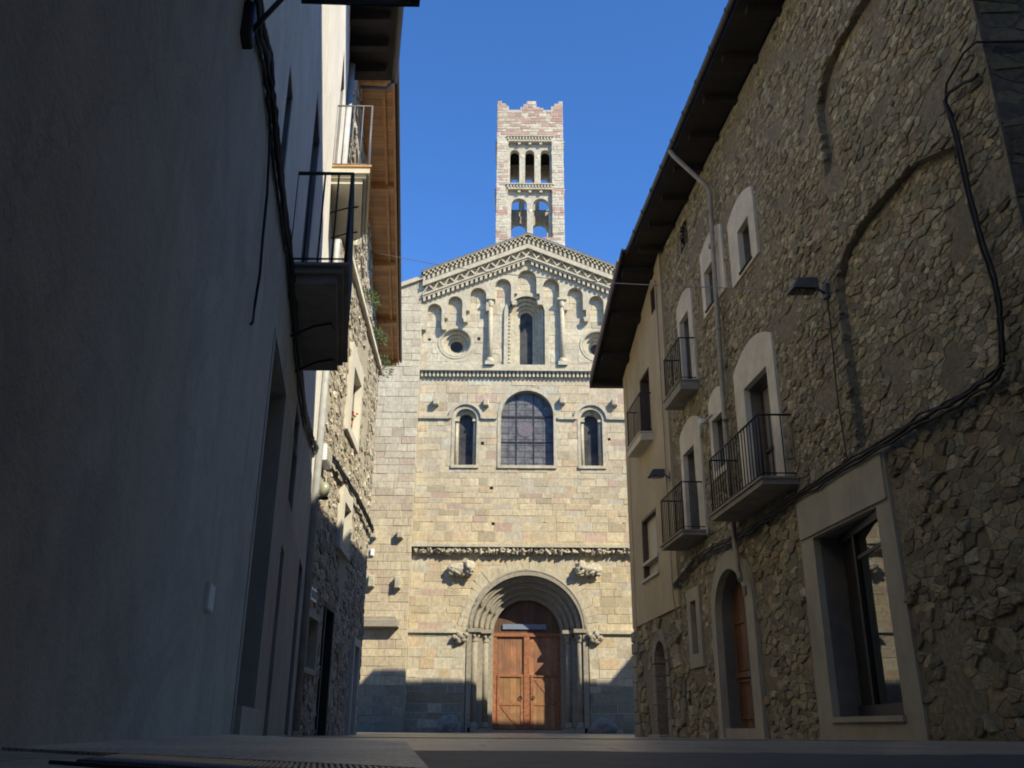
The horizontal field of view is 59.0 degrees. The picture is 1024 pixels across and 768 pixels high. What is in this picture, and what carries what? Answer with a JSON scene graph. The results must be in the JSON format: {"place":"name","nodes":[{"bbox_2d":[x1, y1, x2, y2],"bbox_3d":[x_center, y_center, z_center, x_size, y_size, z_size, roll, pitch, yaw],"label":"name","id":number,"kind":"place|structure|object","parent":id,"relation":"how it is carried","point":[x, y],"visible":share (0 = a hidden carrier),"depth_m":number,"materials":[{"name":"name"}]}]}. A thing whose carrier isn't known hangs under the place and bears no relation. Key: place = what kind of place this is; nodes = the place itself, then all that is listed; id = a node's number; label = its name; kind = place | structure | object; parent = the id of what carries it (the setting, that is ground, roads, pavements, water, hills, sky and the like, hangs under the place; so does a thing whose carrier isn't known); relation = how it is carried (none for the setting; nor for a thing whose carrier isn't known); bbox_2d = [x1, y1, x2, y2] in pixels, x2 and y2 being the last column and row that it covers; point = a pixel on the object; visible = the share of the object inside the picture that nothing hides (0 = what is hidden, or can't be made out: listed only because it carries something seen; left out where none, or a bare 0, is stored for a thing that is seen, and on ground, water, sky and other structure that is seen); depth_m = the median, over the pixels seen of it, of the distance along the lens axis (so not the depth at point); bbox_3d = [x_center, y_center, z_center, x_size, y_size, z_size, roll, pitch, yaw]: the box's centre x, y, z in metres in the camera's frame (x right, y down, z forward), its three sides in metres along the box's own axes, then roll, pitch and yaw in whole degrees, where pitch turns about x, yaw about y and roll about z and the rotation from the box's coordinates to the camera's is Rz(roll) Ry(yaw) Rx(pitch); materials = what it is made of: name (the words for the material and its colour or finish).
{"place":"outdoors","nodes":[
{"label":"outdoors","id":0,"kind":"place"},
{"bbox_2d":[3,734,427,767],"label":"pavement","id":1,"kind":"structure","parent":0,"point":[397,754],"depth_m":1.71,"materials":[{"name":"grey concrete"}]},
{"bbox_2d":[0,732,1023,767],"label":"ground","id":2,"kind":"structure","parent":0,"point":[434,741],"depth_m":2.86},
{"bbox_2d":[0,0,403,749],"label":"white house","id":3,"kind":"structure","parent":2,"relation":"on","point":[160,470],"depth_m":2.94,"materials":[{"name":"paint"}]},
{"bbox_2d":[233,348,283,735],"bbox_3d":[-1.922,1.169,6.532,0.345,2.683,1.531,4,-21,-9],"label":"door","id":4,"kind":"structure","parent":3,"relation":"in","point":[247,721],"depth_m":6.92,"materials":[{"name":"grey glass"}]},
{"bbox_2d":[263,551,281,735],"bbox_3d":[-2.182,2.245,7.936,0.150,1.616,0.438,4,-21,-9],"label":"hatch door","id":5,"kind":"structure","parent":3,"relation":"in","point":[281,551],"depth_m":8.10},
{"bbox_2d":[246,0,318,454],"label":"cable bundle","id":6,"kind":"object","parent":3,"relation":"attached to","point":[263,44],"visible":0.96,"depth_m":5.71,"materials":[{"name":"black rubber"}]},
{"bbox_2d":[250,133,271,324],"bbox_3d":[-1.388,-0.853,5.025,0.022,1.169,0.207,3,-21,-8],"label":"loose cable","id":7,"kind":"object","parent":6,"relation":"hanging from","point":[263,229],"visible":1,"depth_m":5.09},
{"bbox_2d":[281,72,291,166],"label":"window","id":8,"kind":"structure","parent":3,"relation":"in","point":[289,95],"depth_m":6.38,"materials":[{"name":"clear glass"}]},
{"bbox_2d":[284,564,300,735],"bbox_3d":[-2.804,3.056,10.974,0.298,2.256,0.870,4,-21,-9],"label":"door","id":9,"kind":"structure","parent":3,"relation":"in","point":[292,652],"depth_m":11.28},
{"bbox_2d":[288,408,297,504],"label":"window","id":10,"kind":"structure","parent":3,"relation":"in","point":[296,416],"depth_m":9.19,"materials":[{"name":"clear glass"}]},
{"bbox_2d":[301,105,318,261],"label":"balcony door","id":11,"kind":"structure","parent":3,"relation":"in","point":[315,146],"depth_m":9.33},
{"bbox_2d":[240,0,419,49],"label":"wall lamp","id":12,"kind":"object","parent":3,"relation":"attached to","point":[250,24],"visible":0.98,"depth_m":4.05,"materials":[{"name":"black metal"}]},
{"bbox_2d":[334,59,343,163],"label":"balcony door","id":13,"kind":"structure","parent":3,"relation":"in","point":[342,82],"depth_m":14.08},
{"bbox_2d":[48,753,403,767],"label":"drain grate","id":14,"kind":"object","parent":2,"relation":"on","point":[122,760],"visible":1,"depth_m":1.07,"materials":[{"name":"black metal"}]},
{"bbox_2d":[291,239,382,735],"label":"stone house","id":15,"kind":"structure","parent":2,"relation":"on","point":[330,693],"depth_m":15.97,"materials":[{"name":"beige stone"}]},
{"bbox_2d":[304,609,319,675],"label":"window","id":16,"kind":"structure","parent":15,"relation":"in","point":[314,618],"depth_m":13.22,"materials":[{"name":"grey stone"}]},
{"bbox_2d":[310,586,316,602],"bbox_3d":[-2.800,2.973,12.761,0.030,0.180,0.421,1,-21,-2],"label":"street sign","id":17,"kind":"object","parent":15,"relation":"attached to","point":[313,595],"visible":0.96,"depth_m":12.72,"materials":[{"name":"white ceramic"}]},
{"bbox_2d":[314,602,334,735],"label":"door","id":18,"kind":"structure","parent":15,"relation":"in","point":[329,612],"depth_m":14.48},
{"bbox_2d":[319,475,329,499],"bbox_3d":[-2.766,1.511,13.284,0.196,0.364,0.170,-14,-25,33],"label":"globe lantern","id":19,"kind":"object","parent":15,"relation":"attached to","point":[324,489],"visible":0.82,"depth_m":13.20,"materials":[{"name":"white glass"}]},
{"bbox_2d":[322,443,331,469],"bbox_3d":[-2.782,1.085,13.524,0.122,0.250,0.544,1,-21,-2],"label":"wall box","id":20,"kind":"object","parent":15,"relation":"attached to","point":[327,459],"visible":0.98,"depth_m":13.40,"materials":[{"name":"white plastic"}]},
{"bbox_2d":[335,481,353,559],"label":"window","id":21,"kind":"structure","parent":15,"relation":"in","point":[345,506],"depth_m":15.73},
{"bbox_2d":[327,447,374,532],"bbox_3d":[-2.879,2.041,16.500,0.072,0.351,6.714,1,-21,-2],"label":"wall cable","id":22,"kind":"object","parent":15,"relation":"attached to","point":[342,473],"depth_m":16.16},
{"bbox_2d":[345,637,360,734],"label":"door","id":23,"kind":"structure","parent":15,"relation":"in","point":[353,677],"depth_m":17.42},
{"bbox_2d":[344,342,363,453],"bbox_3d":[-3.042,0.282,16.741,0.325,1.640,1.575,1,-21,-2],"label":"window","id":24,"kind":"structure","parent":15,"relation":"in","point":[355,376],"depth_m":16.74,"materials":[{"name":"white paint"}]},
{"bbox_2d":[351,411,357,427],"bbox_3d":[-2.916,0.615,16.261,0.281,0.377,0.269,-3,-21,9],"label":"flower pot","id":25,"kind":"object","parent":15,"relation":"on","point":[352,419],"visible":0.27,"depth_m":16.20,"materials":[{"name":"ceramic"}]},
{"bbox_2d":[372,325,387,346],"bbox_3d":[-3.000,-1.056,19.874,0.600,0.464,0.572,19,-28,-40],"label":"plant","id":26,"kind":"object","parent":15,"relation":"on","point":[381,331],"visible":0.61,"depth_m":19.85,"materials":[{"name":"green plant"}]},
{"bbox_2d":[380,354,394,377],"bbox_3d":[-2.998,-0.438,20.865,0.633,0.505,0.653,19,-28,-40],"label":"plant","id":27,"kind":"object","parent":15,"relation":"on","point":[387,364],"visible":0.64,"depth_m":20.84,"materials":[{"name":"green plant"}]},
{"bbox_2d":[305,59,401,666],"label":"roof eave","id":28,"kind":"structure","parent":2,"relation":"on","point":[380,273],"depth_m":21.38,"materials":[{"name":"wood"}]},
{"bbox_2d":[361,286,380,311],"bbox_3d":[-2.936,-1.723,18.200,0.644,0.521,0.635,-14,-25,33],"label":"plant","id":29,"kind":"object","parent":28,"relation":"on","point":[371,292],"visible":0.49,"depth_m":18.19,"materials":[{"name":"green plant"}]},
{"bbox_2d":[373,252,818,291],"bbox_3d":[0.030,-2.240,16.961,0.014,6.563,13.078,14,-25,-31],"label":"overhead wire","id":30,"kind":"object","parent":28,"relation":"attached to","point":[605,282],"visible":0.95,"depth_m":14.13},
{"bbox_2d":[437,714,460,732],"bbox_3d":[-2.337,12.654,33.442,0.867,0.839,0.672,8,-22,-20],"label":"boulder","id":31,"kind":"object","parent":2,"relation":"on","point":[449,723],"visible":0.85,"depth_m":33.23,"materials":[{"name":"grey stone"}]},
{"bbox_2d":[357,232,636,733],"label":"cathedral","id":32,"kind":"structure","parent":2,"relation":"on","point":[499,498],"depth_m":36.52,"materials":[{"name":"stone"}]},
{"bbox_2d":[438,326,473,358],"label":"round window","id":33,"kind":"structure","parent":32,"relation":"in","point":[457,342],"depth_m":39.47,"materials":[{"name":"stone"}]},
{"bbox_2d":[448,401,483,467],"bbox_3d":[-1.935,2.203,37.944,1.480,2.870,0.710,0,-21,0],"label":"window","id":34,"kind":"structure","parent":32,"relation":"in","point":[465,419],"depth_m":37.95,"materials":[{"name":"stone"}]},
{"bbox_2d":[503,624,545,629],"bbox_3d":[0.502,9.703,36.167,1.740,0.200,0.040,0,-21,0],"label":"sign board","id":35,"kind":"object","parent":32,"relation":"attached to","point":[527,626],"visible":1,"depth_m":36.15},
{"bbox_2d":[504,293,548,364],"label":"window","id":36,"kind":"structure","parent":32,"relation":"in","point":[526,325],"depth_m":39.73,"materials":[{"name":"stone"}]},
{"bbox_2d":[492,601,560,729],"bbox_3d":[0.582,11.082,35.712,2.720,5.020,0.170,0,-21,0],"label":"door","id":37,"kind":"structure","parent":32,"relation":"in","point":[526,662],"depth_m":35.61,"materials":[{"name":"brown wood"}]},
{"bbox_2d":[497,387,556,468],"bbox_3d":[0.637,1.888,38.039,2.480,3.560,0.570,0,-21,0],"label":"window","id":38,"kind":"structure","parent":32,"relation":"in","point":[527,416],"depth_m":38.04,"materials":[{"name":"glass"}]},
{"bbox_2d":[495,101,564,245],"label":"bell tower","id":39,"kind":"structure","parent":32,"relation":"on","point":[529,144],"depth_m":46.48,"materials":[{"name":"stone"}]},
{"bbox_2d":[580,329,599,360],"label":"round window","id":40,"kind":"structure","parent":32,"relation":"in","point":[588,343],"depth_m":39.45,"materials":[{"name":"stone"}]},
{"bbox_2d":[574,402,608,468],"bbox_3d":[3.314,2.240,37.944,1.480,2.870,0.710,0,-21,0],"label":"window","id":41,"kind":"structure","parent":32,"relation":"in","point":[590,420],"depth_m":37.95,"materials":[{"name":"stone"}]},
{"bbox_2d":[590,716,617,733],"bbox_3d":[3.385,12.669,33.413,0.927,0.792,0.732,-12,-24,29],"label":"boulder","id":42,"kind":"object","parent":2,"relation":"on","point":[602,725],"visible":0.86,"depth_m":33.22,"materials":[{"name":"grey stone"}]},
{"bbox_2d":[296,736,920,740],"bbox_3d":[0.380,2.805,7.172,5.200,0.020,3.000,0,-21,0],"label":"paving band","id":43,"kind":"object","parent":2,"relation":"on","point":[599,738],"visible":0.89,"depth_m":6.40,"materials":[{"name":"grey stone"}]},
{"bbox_2d":[589,248,689,737],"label":"cream house","id":44,"kind":"structure","parent":2,"relation":"on","point":[630,353],"depth_m":19.02,"materials":[{"name":"paint"}]},
{"bbox_2d":[639,366,651,430],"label":"balcony door","id":45,"kind":"structure","parent":44,"relation":"in","point":[644,381],"depth_m":19.94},
{"bbox_2d":[641,507,659,583],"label":"window","id":46,"kind":"structure","parent":44,"relation":"in","point":[650,565],"depth_m":18.99,"materials":[{"name":"beige paint"}]},
{"bbox_2d":[650,286,655,315],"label":"window","id":47,"kind":"structure","parent":44,"relation":"in","point":[652,293],"depth_m":19.34,"materials":[{"name":"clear glass"}]},
{"bbox_2d":[647,469,670,481],"bbox_3d":[2.827,1.749,17.267,0.474,0.230,0.230,0,-21,0],"label":"wall lamp","id":48,"kind":"object","parent":44,"relation":"attached to","point":[656,473],"visible":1,"depth_m":17.19,"materials":[{"name":"grey metal"}]},
{"bbox_2d":[648,629,674,737],"bbox_3d":[2.965,5.722,17.272,0.685,1.991,1.280,0,-21,0],"label":"door","id":49,"kind":"structure","parent":44,"relation":"in","point":[663,710],"depth_m":17.51,"materials":[{"name":"stone"}]},
{"bbox_2d":[625,0,1023,741],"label":"stone house","id":50,"kind":"structure","parent":2,"relation":"on","point":[879,594],"depth_m":10.14,"materials":[{"name":"stone"}]},
{"bbox_2d":[680,218,687,253],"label":"window","id":51,"kind":"structure","parent":50,"relation":"in","point":[685,222],"depth_m":17.19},
{"bbox_2d":[676,288,698,378],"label":"balcony door","id":52,"kind":"structure","parent":50,"relation":"in","point":[684,314],"depth_m":16.71,"materials":[{"name":"beige paint"}]},
{"bbox_2d":[679,416,708,532],"bbox_3d":[3.290,1.653,15.816,0.297,2.179,1.272,2,-21,-5],"label":"balcony door","id":53,"kind":"structure","parent":50,"relation":"in","point":[691,445],"depth_m":16.04,"materials":[{"name":"beige paint"}]},
{"bbox_2d":[686,585,705,668],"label":"window","id":54,"kind":"structure","parent":50,"relation":"in","point":[693,596],"depth_m":15.36,"materials":[{"name":"beige stone"}]},
{"bbox_2d":[698,414,712,425],"bbox_3d":[3.163,0.547,14.674,0.170,0.197,0.702,0,-21,0],"label":"security lamp","id":55,"kind":"object","parent":50,"relation":"attached to","point":[701,422],"visible":1,"depth_m":14.88,"materials":[{"name":"metal"}]},
{"bbox_2d":[699,223,727,318],"bbox_3d":[3.467,-1.931,15.127,0.321,1.329,1.192,2,-21,-5],"label":"window","id":56,"kind":"structure","parent":50,"relation":"in","point":[705,256],"depth_m":15.26,"materials":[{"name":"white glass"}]},
{"bbox_2d":[708,386,725,479],"bbox_3d":[3.432,0.747,14.460,0.297,1.429,0.810,2,-21,-5],"label":"window","id":57,"kind":"structure","parent":50,"relation":"in","point":[714,404],"depth_m":14.66,"materials":[{"name":"beige glass"}]},
{"bbox_2d":[711,550,768,738],"bbox_3d":[3.499,3.844,13.248,0.682,2.780,1.960,0,-21,0],"label":"door","id":58,"kind":"structure","parent":50,"relation":"in","point":[739,675],"depth_m":13.67,"materials":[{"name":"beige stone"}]},
{"bbox_2d":[727,186,759,287],"bbox_3d":[3.595,-2.261,13.669,0.321,1.269,1.152,2,-21,-5],"label":"window","id":59,"kind":"structure","parent":50,"relation":"in","point":[742,226],"depth_m":13.72,"materials":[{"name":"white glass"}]},
{"bbox_2d":[733,332,787,486],"bbox_3d":[3.581,0.496,12.704,0.297,2.409,1.633,2,-21,-5],"label":"balcony door","id":60,"kind":"structure","parent":50,"relation":"in","point":[755,376],"depth_m":12.94,"materials":[{"name":"beige paint"}]},
{"bbox_2d":[787,277,830,299],"bbox_3d":[3.472,-1.107,10.577,0.464,0.230,0.230,0,-21,0],"label":"wall lamp","id":61,"kind":"object","parent":50,"relation":"attached to","point":[805,286],"visible":1,"depth_m":10.52,"materials":[{"name":"grey metal"}]},
{"bbox_2d":[826,296,847,458],"bbox_3d":[3.647,-0.113,10.188,0.017,1.999,0.074,2,-21,-5],"label":"lamp cable","id":62,"kind":"object","parent":50,"relation":"attached to","point":[835,377],"visible":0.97,"depth_m":10.18,"materials":[{"name":"black rubber"}]},
{"bbox_2d":[673,360,1004,589],"bbox_3d":[3.401,1.781,11.839,0.047,0.365,10.269,2,-21,-5],"label":"street cable","id":63,"kind":"object","parent":50,"relation":"attached to","point":[973,389],"visible":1,"depth_m":9.25,"materials":[{"name":"black rubber"}]},
{"bbox_2d":[796,452,930,740],"bbox_3d":[3.845,2.392,9.629,0.701,2.820,2.360,0,-21,0],"label":"shop window","id":64,"kind":"structure","parent":50,"relation":"in","point":[867,674],"depth_m":9.72,"materials":[{"name":"beige stone"}]},
{"bbox_2d":[943,40,1023,362],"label":"corner cable","id":65,"kind":"object","parent":50,"relation":"attached to","point":[984,251],"visible":1,"depth_m":7.59,"materials":[{"name":"black rubber"}]},
{"bbox_2d":[400,0,727,281],"label":"sky","id":66,"kind":"structure","parent":0,"point":[623,73],"materials":[{"name":"blue"}]},
{"bbox_2d":[414,750,1023,767],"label":"road","id":67,"kind":"structure","parent":0,"point":[512,759],"depth_m":1.33,"materials":[{"name":"grey asphalt"}]}
]}

